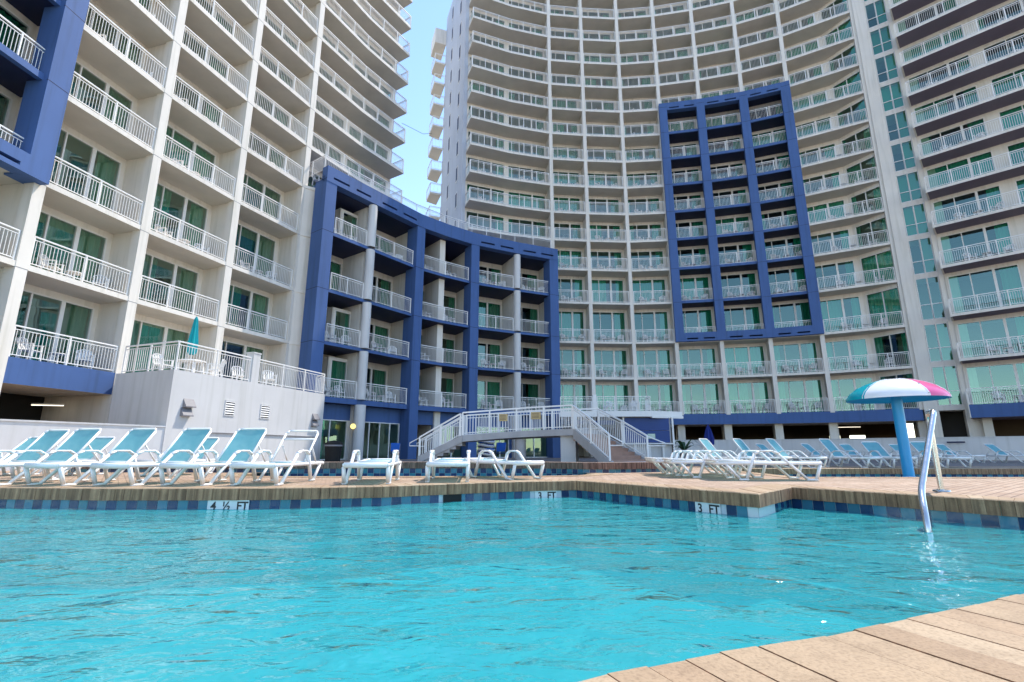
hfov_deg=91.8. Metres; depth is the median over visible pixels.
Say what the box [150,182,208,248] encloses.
sliding door
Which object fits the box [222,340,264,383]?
sliding door
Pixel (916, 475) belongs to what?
pool wall
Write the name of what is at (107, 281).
resin chair
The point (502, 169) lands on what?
sliding door
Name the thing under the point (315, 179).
resin chair
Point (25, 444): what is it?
sun lounger
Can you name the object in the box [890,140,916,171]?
shaft window
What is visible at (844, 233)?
sliding door
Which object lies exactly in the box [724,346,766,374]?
sliding door
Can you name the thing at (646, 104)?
sliding door
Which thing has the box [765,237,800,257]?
sliding door
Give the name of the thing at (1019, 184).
sliding door
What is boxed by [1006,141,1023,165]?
sliding door
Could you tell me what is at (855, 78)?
sliding doors
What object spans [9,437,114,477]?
sun lounger
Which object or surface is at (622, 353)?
sliding door
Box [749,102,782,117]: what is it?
sliding door
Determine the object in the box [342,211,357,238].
sliding door
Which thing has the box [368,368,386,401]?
sliding door
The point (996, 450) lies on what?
sun lounger
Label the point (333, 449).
bin
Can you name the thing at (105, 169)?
sliding door
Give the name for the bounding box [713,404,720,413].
resin chair
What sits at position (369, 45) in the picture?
sliding door
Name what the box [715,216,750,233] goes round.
sliding door
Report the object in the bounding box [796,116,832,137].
balcony railing
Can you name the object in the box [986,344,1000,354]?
resin chair
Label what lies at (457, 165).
side window
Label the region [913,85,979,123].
sliding door
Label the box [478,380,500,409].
sliding door
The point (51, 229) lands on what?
sliding door
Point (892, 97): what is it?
shaft window
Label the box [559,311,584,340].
sliding door
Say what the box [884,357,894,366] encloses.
resin chair
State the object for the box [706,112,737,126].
sliding door
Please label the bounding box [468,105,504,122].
sliding door
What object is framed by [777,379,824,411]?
sliding door
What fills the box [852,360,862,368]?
resin chair
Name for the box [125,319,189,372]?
sliding door
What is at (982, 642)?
pool edge
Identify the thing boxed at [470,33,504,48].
sliding door
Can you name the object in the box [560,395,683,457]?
stair railing
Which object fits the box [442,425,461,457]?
sliding door
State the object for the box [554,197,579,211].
sliding door
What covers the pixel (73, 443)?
sun lounger
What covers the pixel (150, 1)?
sliding door
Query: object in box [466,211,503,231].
sliding door
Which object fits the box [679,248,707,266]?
sliding door
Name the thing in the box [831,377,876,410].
sliding door
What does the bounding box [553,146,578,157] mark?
sliding door
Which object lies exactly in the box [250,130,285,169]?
sliding door
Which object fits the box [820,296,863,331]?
sliding door
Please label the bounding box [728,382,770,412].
sliding door
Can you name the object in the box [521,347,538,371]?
sliding door
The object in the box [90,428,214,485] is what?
sun lounger
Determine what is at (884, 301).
sliding door
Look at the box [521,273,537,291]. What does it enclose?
sliding door
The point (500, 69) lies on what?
sliding door
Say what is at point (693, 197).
sliding door
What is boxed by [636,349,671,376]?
sliding door
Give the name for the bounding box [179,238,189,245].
side table
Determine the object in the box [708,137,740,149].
sliding door
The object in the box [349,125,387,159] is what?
sliding door
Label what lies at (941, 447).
sun lounger
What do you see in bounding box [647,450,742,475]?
sun lounger
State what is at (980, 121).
sliding door
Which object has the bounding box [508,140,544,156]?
sliding door
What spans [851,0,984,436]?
lift tower
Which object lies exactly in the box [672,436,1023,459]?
perimeter wall
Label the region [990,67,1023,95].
sliding door
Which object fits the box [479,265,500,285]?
sliding door
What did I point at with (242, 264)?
resin chair
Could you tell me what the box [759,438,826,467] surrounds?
sun lounger
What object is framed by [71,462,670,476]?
raised pool wall
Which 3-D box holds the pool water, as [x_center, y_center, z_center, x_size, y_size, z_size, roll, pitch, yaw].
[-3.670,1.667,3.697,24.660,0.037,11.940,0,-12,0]
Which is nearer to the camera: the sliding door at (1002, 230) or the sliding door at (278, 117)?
the sliding door at (278, 117)
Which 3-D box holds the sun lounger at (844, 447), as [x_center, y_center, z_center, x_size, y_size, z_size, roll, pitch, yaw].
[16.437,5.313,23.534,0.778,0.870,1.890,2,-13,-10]
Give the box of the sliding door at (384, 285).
[373,275,391,306]
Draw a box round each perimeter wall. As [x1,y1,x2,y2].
[0,419,165,470]
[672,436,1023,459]
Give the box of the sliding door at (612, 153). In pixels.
[587,148,616,160]
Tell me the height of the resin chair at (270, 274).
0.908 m
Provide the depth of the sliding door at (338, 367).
31.34 m
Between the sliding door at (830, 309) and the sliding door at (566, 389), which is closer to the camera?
the sliding door at (830, 309)
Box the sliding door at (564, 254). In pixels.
[558,250,581,267]
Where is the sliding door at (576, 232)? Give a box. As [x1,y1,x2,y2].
[554,223,580,238]
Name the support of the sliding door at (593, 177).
in the hotel tower at (718, 77)
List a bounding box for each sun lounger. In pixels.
[0,428,101,485]
[0,429,73,478]
[0,436,41,474]
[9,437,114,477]
[23,428,157,485]
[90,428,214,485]
[137,437,218,476]
[158,428,268,485]
[229,430,323,485]
[342,450,401,484]
[425,450,470,482]
[470,450,544,479]
[644,450,732,473]
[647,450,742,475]
[662,450,766,477]
[692,438,756,467]
[704,450,821,480]
[726,438,792,467]
[755,444,800,460]
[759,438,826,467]
[801,443,849,463]
[813,439,882,467]
[839,444,882,462]
[858,441,917,467]
[888,444,932,462]
[909,441,971,467]
[936,444,985,462]
[984,444,1023,462]
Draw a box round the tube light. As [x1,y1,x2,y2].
[31,403,64,405]
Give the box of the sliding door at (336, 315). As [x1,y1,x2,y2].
[335,315,337,334]
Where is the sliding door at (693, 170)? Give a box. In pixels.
[672,168,699,182]
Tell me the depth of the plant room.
19.90 m
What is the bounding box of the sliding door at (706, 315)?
[684,309,713,332]
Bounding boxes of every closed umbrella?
[187,317,198,371]
[704,424,713,444]
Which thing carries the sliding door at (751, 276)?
in the hotel tower at (718, 77)
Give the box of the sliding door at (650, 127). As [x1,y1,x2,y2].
[624,123,654,134]
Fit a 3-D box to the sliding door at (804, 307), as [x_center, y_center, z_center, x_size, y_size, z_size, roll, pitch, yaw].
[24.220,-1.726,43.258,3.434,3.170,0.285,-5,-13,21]
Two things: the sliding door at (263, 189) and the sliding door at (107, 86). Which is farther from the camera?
the sliding door at (263, 189)
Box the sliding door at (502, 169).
[467,157,503,175]
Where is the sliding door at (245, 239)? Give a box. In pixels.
[233,223,275,276]
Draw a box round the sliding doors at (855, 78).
[470,0,861,110]
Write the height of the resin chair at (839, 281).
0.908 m
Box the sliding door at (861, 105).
[837,99,866,126]
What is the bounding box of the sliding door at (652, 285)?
[632,279,666,302]
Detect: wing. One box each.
[296,155,560,459]
[888,0,1023,436]
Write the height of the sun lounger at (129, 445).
0.960 m
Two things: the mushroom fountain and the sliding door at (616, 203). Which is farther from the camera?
the sliding door at (616, 203)
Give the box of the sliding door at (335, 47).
[323,34,349,61]
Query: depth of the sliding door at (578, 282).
46.63 m
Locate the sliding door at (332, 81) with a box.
[320,66,346,94]
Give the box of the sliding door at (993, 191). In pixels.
[932,185,1004,222]
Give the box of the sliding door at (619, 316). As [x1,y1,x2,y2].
[593,312,625,341]
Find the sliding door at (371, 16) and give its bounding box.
[359,4,394,38]
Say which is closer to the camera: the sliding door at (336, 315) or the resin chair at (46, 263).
the resin chair at (46, 263)
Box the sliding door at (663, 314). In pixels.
[634,311,668,341]
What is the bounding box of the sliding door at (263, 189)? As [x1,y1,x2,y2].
[241,173,281,220]
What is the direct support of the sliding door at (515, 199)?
in the hotel tower at (718, 77)
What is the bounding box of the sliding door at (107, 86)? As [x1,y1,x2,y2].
[74,60,133,131]
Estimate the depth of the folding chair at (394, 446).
29.44 m
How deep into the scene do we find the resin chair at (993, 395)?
33.45 m
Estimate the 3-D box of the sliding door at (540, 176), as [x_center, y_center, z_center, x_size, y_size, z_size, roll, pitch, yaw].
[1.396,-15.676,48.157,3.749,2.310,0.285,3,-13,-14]
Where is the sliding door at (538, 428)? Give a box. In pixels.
[526,428,546,457]
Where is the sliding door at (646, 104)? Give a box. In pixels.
[622,99,652,109]
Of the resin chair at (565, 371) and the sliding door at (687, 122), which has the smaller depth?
the resin chair at (565, 371)
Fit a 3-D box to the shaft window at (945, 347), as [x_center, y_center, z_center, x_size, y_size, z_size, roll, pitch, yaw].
[31.547,0.098,36.577,1.427,2.840,0.778,-1,-13,4]
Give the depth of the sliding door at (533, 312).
44.43 m
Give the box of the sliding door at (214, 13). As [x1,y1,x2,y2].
[205,0,232,33]
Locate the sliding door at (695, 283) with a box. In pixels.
[680,276,710,300]
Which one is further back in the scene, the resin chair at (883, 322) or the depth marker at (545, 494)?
the resin chair at (883, 322)
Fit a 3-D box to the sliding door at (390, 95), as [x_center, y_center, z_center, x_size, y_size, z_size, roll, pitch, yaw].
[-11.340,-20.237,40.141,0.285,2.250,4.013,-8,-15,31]
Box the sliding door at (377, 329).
[370,323,388,352]
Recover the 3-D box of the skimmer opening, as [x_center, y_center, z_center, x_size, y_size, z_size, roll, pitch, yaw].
[-1.020,2.633,8.307,0.320,0.130,0.140,7,-14,-30]
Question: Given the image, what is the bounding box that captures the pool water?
[0,497,1023,681]
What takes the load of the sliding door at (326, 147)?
in the hotel tower at (98, 133)
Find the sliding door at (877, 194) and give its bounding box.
[850,186,881,214]
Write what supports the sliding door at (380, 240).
in the wing at (362, 293)
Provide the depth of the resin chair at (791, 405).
40.95 m
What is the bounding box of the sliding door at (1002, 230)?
[939,221,1013,264]
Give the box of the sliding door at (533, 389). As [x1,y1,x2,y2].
[521,383,538,410]
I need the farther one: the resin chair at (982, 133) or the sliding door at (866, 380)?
the sliding door at (866, 380)
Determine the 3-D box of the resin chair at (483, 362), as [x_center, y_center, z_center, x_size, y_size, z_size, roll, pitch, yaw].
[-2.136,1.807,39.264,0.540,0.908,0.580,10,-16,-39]
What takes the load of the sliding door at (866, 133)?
in the hotel tower at (718, 77)
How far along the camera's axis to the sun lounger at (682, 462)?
10.05 m
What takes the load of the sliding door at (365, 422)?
in the wing at (362, 293)
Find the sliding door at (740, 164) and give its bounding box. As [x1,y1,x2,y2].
[710,162,743,177]
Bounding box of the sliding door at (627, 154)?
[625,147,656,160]
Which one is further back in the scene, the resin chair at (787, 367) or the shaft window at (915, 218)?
the resin chair at (787, 367)
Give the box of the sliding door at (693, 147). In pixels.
[670,143,696,156]
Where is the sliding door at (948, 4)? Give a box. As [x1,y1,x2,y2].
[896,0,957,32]
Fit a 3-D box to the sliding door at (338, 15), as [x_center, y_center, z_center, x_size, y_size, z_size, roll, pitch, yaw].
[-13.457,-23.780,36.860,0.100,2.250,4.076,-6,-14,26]
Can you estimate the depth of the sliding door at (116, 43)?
22.84 m
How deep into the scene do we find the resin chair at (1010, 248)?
34.17 m
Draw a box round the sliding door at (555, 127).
[553,122,577,132]
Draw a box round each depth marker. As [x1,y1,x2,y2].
[207,500,249,508]
[535,491,556,497]
[695,502,720,513]
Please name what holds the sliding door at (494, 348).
in the wing at (362, 293)
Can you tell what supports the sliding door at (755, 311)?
in the hotel tower at (718, 77)
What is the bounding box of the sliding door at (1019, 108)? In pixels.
[998,104,1023,129]
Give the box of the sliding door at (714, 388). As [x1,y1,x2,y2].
[682,383,720,413]
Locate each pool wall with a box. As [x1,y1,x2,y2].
[0,490,1023,528]
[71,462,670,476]
[775,474,1023,513]
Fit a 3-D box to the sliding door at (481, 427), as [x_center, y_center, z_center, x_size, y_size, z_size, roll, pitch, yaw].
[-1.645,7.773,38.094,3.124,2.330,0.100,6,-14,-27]
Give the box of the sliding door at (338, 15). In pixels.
[327,3,351,29]
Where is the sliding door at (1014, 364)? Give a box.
[965,362,1023,403]
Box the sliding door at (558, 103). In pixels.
[552,99,576,108]
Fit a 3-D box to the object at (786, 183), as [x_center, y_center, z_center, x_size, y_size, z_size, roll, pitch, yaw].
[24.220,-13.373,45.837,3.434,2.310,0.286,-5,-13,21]
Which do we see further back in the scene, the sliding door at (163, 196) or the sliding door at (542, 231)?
the sliding door at (542, 231)
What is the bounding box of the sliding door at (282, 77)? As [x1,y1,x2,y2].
[260,52,293,88]
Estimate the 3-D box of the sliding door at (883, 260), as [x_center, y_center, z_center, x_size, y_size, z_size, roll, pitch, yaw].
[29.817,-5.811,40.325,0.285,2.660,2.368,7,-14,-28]
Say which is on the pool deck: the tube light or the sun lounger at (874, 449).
the sun lounger at (874, 449)
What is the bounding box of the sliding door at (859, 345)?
[825,338,870,370]
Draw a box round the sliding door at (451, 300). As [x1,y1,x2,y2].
[444,295,455,321]
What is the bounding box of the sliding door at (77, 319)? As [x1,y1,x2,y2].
[17,289,94,367]
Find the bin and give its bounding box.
[324,440,342,461]
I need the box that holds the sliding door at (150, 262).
[139,253,198,313]
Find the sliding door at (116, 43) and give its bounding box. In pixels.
[89,5,142,65]
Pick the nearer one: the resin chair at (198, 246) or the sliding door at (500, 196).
the resin chair at (198, 246)
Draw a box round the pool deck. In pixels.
[0,456,1023,499]
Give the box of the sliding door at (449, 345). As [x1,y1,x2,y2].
[443,338,454,363]
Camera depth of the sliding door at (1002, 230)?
35.27 m
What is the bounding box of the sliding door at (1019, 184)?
[1015,178,1023,203]
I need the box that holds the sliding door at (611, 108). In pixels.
[586,101,613,110]
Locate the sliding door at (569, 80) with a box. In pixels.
[552,76,575,83]
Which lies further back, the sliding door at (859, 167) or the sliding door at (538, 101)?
the sliding door at (538, 101)
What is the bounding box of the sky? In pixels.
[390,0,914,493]
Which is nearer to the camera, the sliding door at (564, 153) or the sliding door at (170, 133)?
the sliding door at (170, 133)
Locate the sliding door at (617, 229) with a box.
[590,224,620,239]
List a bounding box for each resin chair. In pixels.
[15,337,43,360]
[39,254,64,274]
[74,349,94,368]
[92,275,108,288]
[151,353,173,370]
[154,224,171,238]
[172,158,189,168]
[194,243,208,253]
[206,359,225,376]
[231,366,244,379]
[240,260,252,271]
[262,370,276,385]
[266,271,276,280]
[312,175,320,184]
[322,384,332,396]
[324,332,335,342]
[334,385,344,397]
[341,335,350,345]
[366,388,375,400]
[371,341,381,351]
[385,391,395,402]
[388,346,396,354]
[480,359,489,367]
[481,399,489,409]
[498,360,504,368]
[563,368,571,376]
[606,401,615,410]
[692,404,700,413]
[709,367,717,375]
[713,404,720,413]
[736,367,744,374]
[736,403,745,412]
[762,403,771,412]
[783,364,793,372]
[789,402,799,411]
[809,363,817,371]
[837,280,845,287]
[841,322,852,329]
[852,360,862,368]
[878,318,887,326]
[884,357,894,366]
[953,212,965,219]
[963,253,976,260]
[973,132,984,139]
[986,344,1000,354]
[991,201,1003,209]
[991,391,1005,402]
[1003,244,1015,252]
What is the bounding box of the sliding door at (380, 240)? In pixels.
[375,237,393,253]
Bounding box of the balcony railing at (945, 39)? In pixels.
[902,24,964,61]
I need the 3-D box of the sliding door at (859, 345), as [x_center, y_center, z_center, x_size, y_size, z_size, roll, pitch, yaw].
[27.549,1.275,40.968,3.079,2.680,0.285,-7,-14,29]
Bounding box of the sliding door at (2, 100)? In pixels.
[0,91,12,138]
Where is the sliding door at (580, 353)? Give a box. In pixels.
[560,349,585,376]
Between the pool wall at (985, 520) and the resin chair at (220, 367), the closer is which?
the pool wall at (985, 520)
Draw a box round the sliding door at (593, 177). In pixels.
[588,173,617,185]
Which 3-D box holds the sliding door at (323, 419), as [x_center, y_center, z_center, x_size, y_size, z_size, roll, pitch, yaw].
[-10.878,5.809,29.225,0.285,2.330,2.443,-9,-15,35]
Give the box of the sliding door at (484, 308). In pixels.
[478,301,500,328]
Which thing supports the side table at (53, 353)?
on the hotel tower at (98, 133)
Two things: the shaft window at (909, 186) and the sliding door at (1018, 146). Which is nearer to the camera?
the sliding door at (1018, 146)
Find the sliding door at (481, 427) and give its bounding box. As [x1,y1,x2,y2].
[476,427,508,457]
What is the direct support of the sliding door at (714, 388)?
in the hotel tower at (718, 77)
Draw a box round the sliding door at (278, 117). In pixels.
[255,91,289,127]
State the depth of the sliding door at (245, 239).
29.22 m
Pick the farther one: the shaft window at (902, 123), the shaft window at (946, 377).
the shaft window at (902, 123)
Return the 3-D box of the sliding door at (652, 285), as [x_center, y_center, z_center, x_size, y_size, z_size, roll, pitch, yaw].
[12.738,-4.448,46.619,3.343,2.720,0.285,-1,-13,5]
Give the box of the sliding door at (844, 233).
[811,229,850,253]
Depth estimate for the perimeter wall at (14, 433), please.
15.08 m
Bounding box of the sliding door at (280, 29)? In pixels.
[265,14,297,50]
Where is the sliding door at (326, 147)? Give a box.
[314,135,341,164]
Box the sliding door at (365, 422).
[363,422,399,458]
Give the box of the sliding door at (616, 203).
[589,198,619,212]
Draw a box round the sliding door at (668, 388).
[638,384,673,410]
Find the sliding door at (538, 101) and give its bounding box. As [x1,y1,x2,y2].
[508,91,543,105]
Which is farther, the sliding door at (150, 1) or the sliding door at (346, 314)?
the sliding door at (346, 314)
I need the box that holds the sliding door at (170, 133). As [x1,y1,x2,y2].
[163,125,215,179]
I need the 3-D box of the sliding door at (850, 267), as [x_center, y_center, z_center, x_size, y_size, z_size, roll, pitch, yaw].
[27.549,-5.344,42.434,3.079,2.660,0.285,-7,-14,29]
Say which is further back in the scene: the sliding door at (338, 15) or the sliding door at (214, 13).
the sliding door at (338, 15)
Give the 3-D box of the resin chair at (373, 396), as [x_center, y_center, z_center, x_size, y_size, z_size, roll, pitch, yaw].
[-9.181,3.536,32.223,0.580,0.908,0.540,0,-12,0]
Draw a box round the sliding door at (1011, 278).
[947,264,1023,311]
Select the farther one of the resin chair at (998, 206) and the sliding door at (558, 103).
the sliding door at (558, 103)
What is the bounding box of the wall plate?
[947,441,964,442]
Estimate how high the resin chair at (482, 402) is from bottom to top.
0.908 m
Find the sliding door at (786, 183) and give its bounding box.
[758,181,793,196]
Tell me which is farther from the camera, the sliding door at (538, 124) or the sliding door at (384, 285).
the sliding door at (538, 124)
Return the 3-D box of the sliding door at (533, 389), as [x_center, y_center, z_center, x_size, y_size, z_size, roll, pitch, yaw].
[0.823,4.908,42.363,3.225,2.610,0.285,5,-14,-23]
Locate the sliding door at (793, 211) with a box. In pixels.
[761,208,797,228]
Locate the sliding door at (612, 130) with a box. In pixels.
[586,124,615,134]
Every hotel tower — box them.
[0,0,412,422]
[426,0,926,456]
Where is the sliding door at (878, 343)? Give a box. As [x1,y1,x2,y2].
[872,332,909,367]
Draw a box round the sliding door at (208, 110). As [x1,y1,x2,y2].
[176,77,221,123]
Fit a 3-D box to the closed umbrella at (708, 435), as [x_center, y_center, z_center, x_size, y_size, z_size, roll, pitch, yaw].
[15.200,7.702,38.239,0.819,2.570,0.661,0,-12,0]
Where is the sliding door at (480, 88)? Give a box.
[468,81,504,97]
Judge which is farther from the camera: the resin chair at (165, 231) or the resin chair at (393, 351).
the resin chair at (393, 351)
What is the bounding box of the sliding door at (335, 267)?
[331,261,341,291]
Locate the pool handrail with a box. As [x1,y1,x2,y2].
[918,409,950,531]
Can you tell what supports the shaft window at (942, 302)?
in the lift tower at (930, 321)
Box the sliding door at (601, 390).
[595,384,629,410]
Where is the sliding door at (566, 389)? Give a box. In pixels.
[560,384,586,410]
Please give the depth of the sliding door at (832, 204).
43.78 m
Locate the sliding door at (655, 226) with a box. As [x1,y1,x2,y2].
[629,224,661,240]
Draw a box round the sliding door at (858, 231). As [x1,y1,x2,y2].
[855,216,887,246]
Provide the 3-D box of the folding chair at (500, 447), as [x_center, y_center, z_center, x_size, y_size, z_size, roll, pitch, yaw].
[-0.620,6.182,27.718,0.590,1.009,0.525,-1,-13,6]
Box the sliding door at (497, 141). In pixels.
[467,131,503,147]
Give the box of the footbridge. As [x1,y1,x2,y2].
[409,404,664,461]
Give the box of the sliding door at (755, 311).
[724,306,761,330]
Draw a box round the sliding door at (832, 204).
[807,199,845,222]
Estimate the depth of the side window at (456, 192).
46.85 m
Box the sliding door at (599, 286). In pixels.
[592,279,623,302]
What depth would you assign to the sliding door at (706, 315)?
45.36 m
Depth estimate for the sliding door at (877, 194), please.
41.38 m
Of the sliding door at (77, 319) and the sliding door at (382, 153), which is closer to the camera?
the sliding door at (77, 319)
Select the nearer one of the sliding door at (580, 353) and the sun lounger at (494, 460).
the sun lounger at (494, 460)
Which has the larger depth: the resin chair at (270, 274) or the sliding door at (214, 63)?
the resin chair at (270, 274)
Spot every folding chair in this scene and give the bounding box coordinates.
[390,443,399,458]
[495,443,505,457]
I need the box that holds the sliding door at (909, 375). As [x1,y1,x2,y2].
[879,373,916,409]
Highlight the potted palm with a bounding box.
[673,439,698,458]
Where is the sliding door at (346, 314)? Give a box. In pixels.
[333,310,350,344]
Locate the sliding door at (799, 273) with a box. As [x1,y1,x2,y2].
[768,267,805,291]
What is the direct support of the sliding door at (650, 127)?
in the hotel tower at (718, 77)
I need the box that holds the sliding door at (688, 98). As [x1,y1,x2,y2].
[660,95,692,102]
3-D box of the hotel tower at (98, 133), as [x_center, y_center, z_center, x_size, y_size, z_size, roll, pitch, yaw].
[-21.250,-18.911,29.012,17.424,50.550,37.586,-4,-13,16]
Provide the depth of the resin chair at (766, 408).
41.66 m
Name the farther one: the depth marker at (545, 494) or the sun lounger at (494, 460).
the sun lounger at (494, 460)
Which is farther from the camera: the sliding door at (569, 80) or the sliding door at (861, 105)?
the sliding door at (569, 80)
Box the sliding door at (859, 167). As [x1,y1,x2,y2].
[845,156,876,184]
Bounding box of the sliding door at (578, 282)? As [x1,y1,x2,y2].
[558,278,582,301]
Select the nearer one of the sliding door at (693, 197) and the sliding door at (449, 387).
the sliding door at (449, 387)
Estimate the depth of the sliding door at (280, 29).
32.72 m
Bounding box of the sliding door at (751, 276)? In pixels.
[721,272,757,295]
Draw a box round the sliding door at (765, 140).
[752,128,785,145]
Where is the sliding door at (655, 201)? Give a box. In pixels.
[628,198,659,211]
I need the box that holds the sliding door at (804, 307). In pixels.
[772,301,810,327]
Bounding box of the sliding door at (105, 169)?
[54,128,121,211]
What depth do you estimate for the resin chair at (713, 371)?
43.40 m
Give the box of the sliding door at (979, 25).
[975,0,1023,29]
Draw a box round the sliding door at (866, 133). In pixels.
[841,127,871,155]
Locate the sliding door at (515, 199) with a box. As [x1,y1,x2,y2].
[508,191,545,209]
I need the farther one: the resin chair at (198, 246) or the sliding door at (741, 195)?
the sliding door at (741, 195)
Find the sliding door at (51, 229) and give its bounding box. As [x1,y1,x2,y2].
[30,210,107,286]
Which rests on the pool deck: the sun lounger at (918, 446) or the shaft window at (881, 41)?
the sun lounger at (918, 446)
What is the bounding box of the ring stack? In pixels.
[477,441,494,457]
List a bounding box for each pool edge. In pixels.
[0,479,1023,681]
[221,473,609,477]
[704,468,1023,477]
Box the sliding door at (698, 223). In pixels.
[676,220,704,236]
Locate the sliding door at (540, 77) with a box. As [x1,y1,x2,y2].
[508,67,543,80]
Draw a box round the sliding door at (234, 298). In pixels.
[226,284,269,333]
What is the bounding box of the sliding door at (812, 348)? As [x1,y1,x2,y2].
[773,342,819,373]
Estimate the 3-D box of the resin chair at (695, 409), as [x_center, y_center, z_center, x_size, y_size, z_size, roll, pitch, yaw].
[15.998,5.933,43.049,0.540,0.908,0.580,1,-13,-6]
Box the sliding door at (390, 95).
[354,63,391,97]
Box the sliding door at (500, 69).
[469,56,503,71]
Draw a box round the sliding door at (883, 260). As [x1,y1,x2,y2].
[860,249,894,283]
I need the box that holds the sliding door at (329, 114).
[316,99,344,128]
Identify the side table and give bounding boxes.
[47,352,64,363]
[65,270,80,280]
[176,359,205,373]
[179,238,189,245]
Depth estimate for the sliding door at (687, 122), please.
49.82 m
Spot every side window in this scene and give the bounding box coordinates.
[455,165,457,183]
[455,192,456,208]
[456,139,458,157]
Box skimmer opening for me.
[443,494,461,501]
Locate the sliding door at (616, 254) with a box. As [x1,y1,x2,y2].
[591,251,622,267]
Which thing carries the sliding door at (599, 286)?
in the hotel tower at (718, 77)
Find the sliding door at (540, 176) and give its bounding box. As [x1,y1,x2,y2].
[508,165,544,181]
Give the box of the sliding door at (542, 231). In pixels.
[508,218,545,236]
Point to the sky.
(426, 15)
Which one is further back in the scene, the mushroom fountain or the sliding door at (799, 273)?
the sliding door at (799, 273)
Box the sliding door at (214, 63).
[184,30,227,76]
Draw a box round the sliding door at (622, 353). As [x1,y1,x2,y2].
[594,350,627,376]
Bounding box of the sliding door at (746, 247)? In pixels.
[718,243,753,261]
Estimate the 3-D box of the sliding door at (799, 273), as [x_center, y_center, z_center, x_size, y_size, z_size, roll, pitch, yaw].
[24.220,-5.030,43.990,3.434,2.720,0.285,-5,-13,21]
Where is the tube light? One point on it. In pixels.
(45, 404)
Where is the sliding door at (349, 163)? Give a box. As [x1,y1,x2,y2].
[346,158,386,192]
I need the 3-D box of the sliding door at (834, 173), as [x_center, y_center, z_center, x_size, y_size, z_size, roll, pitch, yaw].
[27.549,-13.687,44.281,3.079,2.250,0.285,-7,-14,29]
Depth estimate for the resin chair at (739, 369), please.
43.04 m
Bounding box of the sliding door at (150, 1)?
[139,0,151,12]
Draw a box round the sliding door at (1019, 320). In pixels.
[957,315,1023,357]
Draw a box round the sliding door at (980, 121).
[920,117,987,155]
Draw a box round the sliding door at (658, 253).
[631,251,663,268]
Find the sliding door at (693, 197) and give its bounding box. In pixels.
[674,194,701,208]
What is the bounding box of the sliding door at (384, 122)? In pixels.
[351,93,389,128]
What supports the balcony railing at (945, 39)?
in the hotel wing at (941, 40)
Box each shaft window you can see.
[864,0,887,28]
[869,25,893,55]
[874,52,898,82]
[879,80,904,111]
[885,109,910,141]
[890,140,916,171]
[896,170,922,202]
[901,203,929,236]
[908,236,936,274]
[915,276,946,320]
[923,322,954,361]
[931,365,963,405]
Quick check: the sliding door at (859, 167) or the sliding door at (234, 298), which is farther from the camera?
the sliding door at (859, 167)
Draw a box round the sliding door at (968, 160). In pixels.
[926,150,995,188]
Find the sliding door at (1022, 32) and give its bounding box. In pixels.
[983,32,1023,61]
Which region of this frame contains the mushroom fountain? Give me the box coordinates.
[846,378,951,476]
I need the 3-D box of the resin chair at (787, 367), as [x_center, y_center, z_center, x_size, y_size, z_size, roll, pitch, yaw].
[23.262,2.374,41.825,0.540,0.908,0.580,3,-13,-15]
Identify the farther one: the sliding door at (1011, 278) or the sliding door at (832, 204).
the sliding door at (832, 204)
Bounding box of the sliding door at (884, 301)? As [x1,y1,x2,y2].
[866,287,902,327]
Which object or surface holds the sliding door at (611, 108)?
in the hotel tower at (718, 77)
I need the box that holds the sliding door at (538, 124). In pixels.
[508,116,543,129]
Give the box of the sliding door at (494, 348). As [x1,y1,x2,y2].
[478,342,500,368]
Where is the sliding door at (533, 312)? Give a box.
[521,307,538,333]
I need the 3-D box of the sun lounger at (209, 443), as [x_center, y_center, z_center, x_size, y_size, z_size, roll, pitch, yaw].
[-7.635,2.657,11.536,0.778,0.870,1.890,-1,-13,4]
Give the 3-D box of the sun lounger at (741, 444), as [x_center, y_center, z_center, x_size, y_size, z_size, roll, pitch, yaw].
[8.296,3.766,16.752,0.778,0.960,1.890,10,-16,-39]
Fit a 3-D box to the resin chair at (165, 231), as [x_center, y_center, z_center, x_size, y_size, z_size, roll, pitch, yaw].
[-16.317,-5.007,23.196,0.580,0.908,0.540,0,-12,-1]
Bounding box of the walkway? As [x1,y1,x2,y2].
[324,458,1023,470]
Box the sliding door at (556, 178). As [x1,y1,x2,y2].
[553,171,579,184]
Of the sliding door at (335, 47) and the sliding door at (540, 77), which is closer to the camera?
the sliding door at (335, 47)
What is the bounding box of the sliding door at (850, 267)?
[815,260,857,287]
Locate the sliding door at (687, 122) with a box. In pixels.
[668,119,694,130]
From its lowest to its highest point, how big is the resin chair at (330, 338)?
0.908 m
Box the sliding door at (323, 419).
[320,419,347,459]
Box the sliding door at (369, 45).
[357,33,393,67]
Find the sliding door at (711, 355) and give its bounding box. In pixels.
[679,348,716,376]
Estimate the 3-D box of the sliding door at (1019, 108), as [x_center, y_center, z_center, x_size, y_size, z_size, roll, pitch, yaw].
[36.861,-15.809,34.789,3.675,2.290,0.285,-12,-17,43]
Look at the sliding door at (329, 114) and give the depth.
36.49 m
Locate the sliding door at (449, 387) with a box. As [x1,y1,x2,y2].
[441,377,453,407]
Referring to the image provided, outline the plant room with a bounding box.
[108,340,324,460]
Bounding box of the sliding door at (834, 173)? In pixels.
[803,171,841,191]
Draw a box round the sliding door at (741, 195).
[713,189,747,205]
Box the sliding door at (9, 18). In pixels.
[0,3,30,57]
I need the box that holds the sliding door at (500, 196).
[466,183,503,202]
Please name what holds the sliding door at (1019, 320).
in the hotel wing at (941, 40)
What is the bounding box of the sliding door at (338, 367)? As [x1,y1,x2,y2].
[328,359,346,397]

